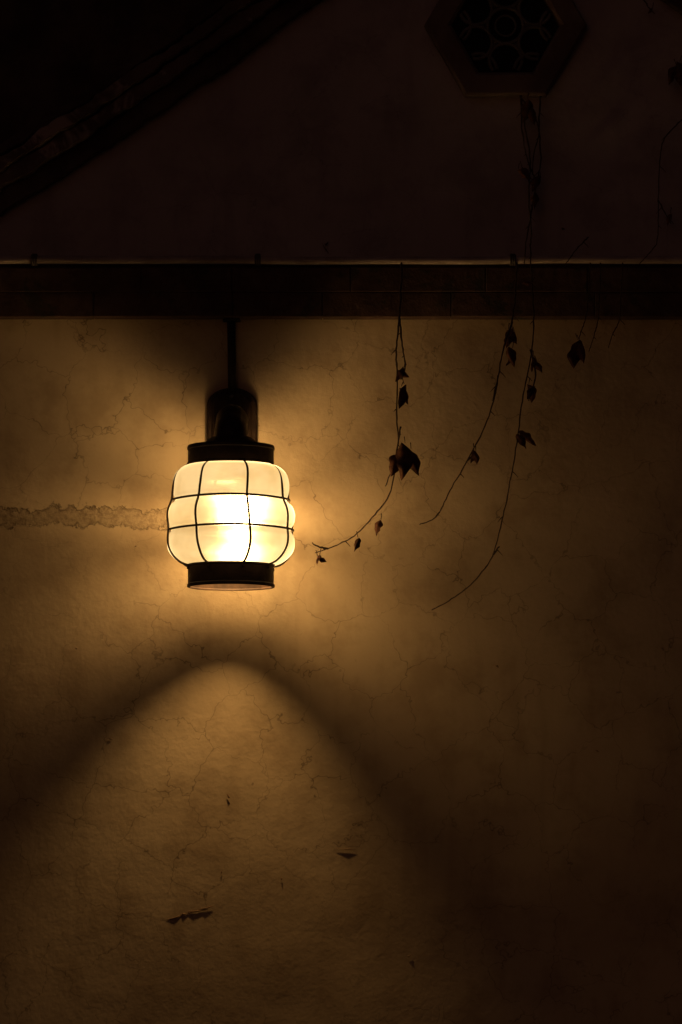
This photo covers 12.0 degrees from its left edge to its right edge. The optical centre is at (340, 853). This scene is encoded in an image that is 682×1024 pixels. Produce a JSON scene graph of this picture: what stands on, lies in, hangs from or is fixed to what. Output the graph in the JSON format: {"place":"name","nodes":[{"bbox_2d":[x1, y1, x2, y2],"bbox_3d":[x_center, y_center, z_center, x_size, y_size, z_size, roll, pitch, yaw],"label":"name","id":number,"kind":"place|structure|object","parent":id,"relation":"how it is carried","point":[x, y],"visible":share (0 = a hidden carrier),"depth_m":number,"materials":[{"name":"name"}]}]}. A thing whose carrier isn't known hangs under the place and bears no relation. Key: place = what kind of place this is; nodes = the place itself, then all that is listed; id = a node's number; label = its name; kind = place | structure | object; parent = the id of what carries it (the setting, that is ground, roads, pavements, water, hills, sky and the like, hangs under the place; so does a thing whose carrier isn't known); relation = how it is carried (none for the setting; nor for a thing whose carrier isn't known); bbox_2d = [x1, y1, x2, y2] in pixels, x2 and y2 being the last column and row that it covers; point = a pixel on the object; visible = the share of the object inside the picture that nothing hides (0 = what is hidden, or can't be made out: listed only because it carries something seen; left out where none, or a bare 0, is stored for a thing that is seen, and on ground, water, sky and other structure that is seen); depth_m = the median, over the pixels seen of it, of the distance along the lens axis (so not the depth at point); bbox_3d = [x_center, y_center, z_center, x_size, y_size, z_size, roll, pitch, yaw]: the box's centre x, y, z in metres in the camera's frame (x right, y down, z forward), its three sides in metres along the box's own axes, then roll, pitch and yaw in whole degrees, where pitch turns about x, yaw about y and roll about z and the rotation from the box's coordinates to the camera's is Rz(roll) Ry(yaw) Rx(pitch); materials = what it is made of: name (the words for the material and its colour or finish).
{"place":"outdoors","nodes":[
{"label":"outdoors","id":0,"kind":"place"},
{"label":"ground","id":1,"kind":"structure","parent":0,"visible":0},
{"bbox_2d":[0,318,681,1023],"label":"wall","id":2,"kind":"structure","parent":1,"relation":"on","point":[504,836],"depth_m":9.50,"materials":[{"name":"paint"}]},
{"bbox_2d":[166,318,294,590],"bbox_3d":[-0.314,-1.160,9.281,0.366,0.804,0.438,0,0,0],"label":"wall lantern","id":3,"kind":"object","parent":2,"relation":"attached to","point":[230,515],"depth_m":9.13,"materials":[{"name":"white glass"}]},
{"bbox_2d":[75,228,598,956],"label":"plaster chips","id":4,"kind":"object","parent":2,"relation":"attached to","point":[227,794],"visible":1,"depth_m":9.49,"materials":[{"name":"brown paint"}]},
{"bbox_2d":[0,267,681,319],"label":"brick string course","id":5,"kind":"object","parent":2,"relation":"on","point":[205,293],"visible":1,"depth_m":9.45,"materials":[{"name":"brown brick"}]},
{"bbox_2d":[0,0,681,263],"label":"gable wall","id":6,"kind":"structure","parent":5,"relation":"on","point":[347,128],"depth_m":9.50,"materials":[{"name":"grey paint"}]},
{"bbox_2d":[0,0,233,155],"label":"verge moulding","id":7,"kind":"object","parent":6,"relation":"attached to","point":[22,137],"visible":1,"depth_m":9.44,"materials":[{"name":"brown wood"}]},
{"bbox_2d":[0,0,259,172],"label":"verge moulding band","id":8,"kind":"object","parent":6,"relation":"attached to","point":[140,73],"visible":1,"depth_m":9.43,"materials":[{"name":"paint"}]},
{"bbox_2d":[0,0,262,152],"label":"painted frieze","id":9,"kind":"object","parent":6,"relation":"attached to","point":[55,55],"visible":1,"depth_m":9.46,"materials":[{"name":"black paint"}]},
{"bbox_2d":[0,0,285,191],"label":"verge moulding cyma","id":10,"kind":"object","parent":6,"relation":"attached to","point":[237,24],"visible":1,"depth_m":9.44,"materials":[{"name":"paint"}]},
{"bbox_2d":[0,254,681,265],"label":"electrical conduit","id":11,"kind":"object","parent":6,"relation":"attached to","point":[256,259],"visible":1,"depth_m":9.43,"materials":[{"name":"plastic"}]},
{"bbox_2d":[312,262,420,563],"bbox_3d":[0.104,-1.267,9.247,0.323,0.899,0.196,0,0,-36],"label":"hanging vine","id":12,"kind":"object","parent":11,"relation":"hanging from","point":[403,460],"visible":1,"depth_m":9.22,"materials":[{"name":"green plant"}]},
{"bbox_2d":[419,262,518,524],"bbox_3d":[0.404,-1.325,9.270,0.347,0.782,0.134,0,0,-33],"label":"hanging vine","id":13,"kind":"object","parent":11,"relation":"hanging from","point":[510,336],"visible":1,"depth_m":9.25,"materials":[{"name":"green plant"}]},
{"bbox_2d":[567,262,624,367],"bbox_3d":[0.733,-1.550,9.345,0.173,0.330,0.145,0,0,0],"label":"hanging vine","id":14,"kind":"object","parent":11,"relation":"hanging from","point":[576,354],"visible":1,"depth_m":9.28,"materials":[{"name":"green plant"}]},
{"bbox_2d":[0,0,681,215],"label":"verge moulding fillet","id":15,"kind":"object","parent":6,"relation":"attached to","point":[223,59],"visible":1,"depth_m":9.47,"materials":[{"name":"brown wood"}]},
{"bbox_2d":[432,93,543,609],"bbox_3d":[0.474,-1.452,9.282,0.406,1.523,0.202,0,0,-42],"label":"hanging vine","id":16,"kind":"object","parent":6,"relation":"hanging from","point":[526,113],"visible":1,"depth_m":9.42,"materials":[{"name":"green plant"}]},
{"bbox_2d":[424,0,586,96],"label":"vent frame","id":17,"kind":"object","parent":6,"relation":"attached to","point":[472,81],"visible":1,"depth_m":9.47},
{"bbox_2d":[453,0,557,71],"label":"vent recess","id":18,"kind":"object","parent":17,"relation":"in","point":[505,57],"visible":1,"depth_m":9.49,"materials":[{"name":"black"}]},
{"bbox_2d":[459,0,551,71],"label":"vent lattice","id":19,"kind":"object","parent":17,"relation":"in","point":[484,26],"visible":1,"depth_m":9.48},
{"bbox_2d":[639,55,681,264],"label":"hanging vine","id":20,"kind":"object","parent":6,"relation":"hanging from","point":[675,72],"visible":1,"depth_m":9.44,"materials":[{"name":"green plant"}]},
{"bbox_2d":[0,264,681,317],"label":"string course mortar","id":21,"kind":"object","parent":5,"relation":"on","point":[283,265],"visible":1,"depth_m":9.45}
]}

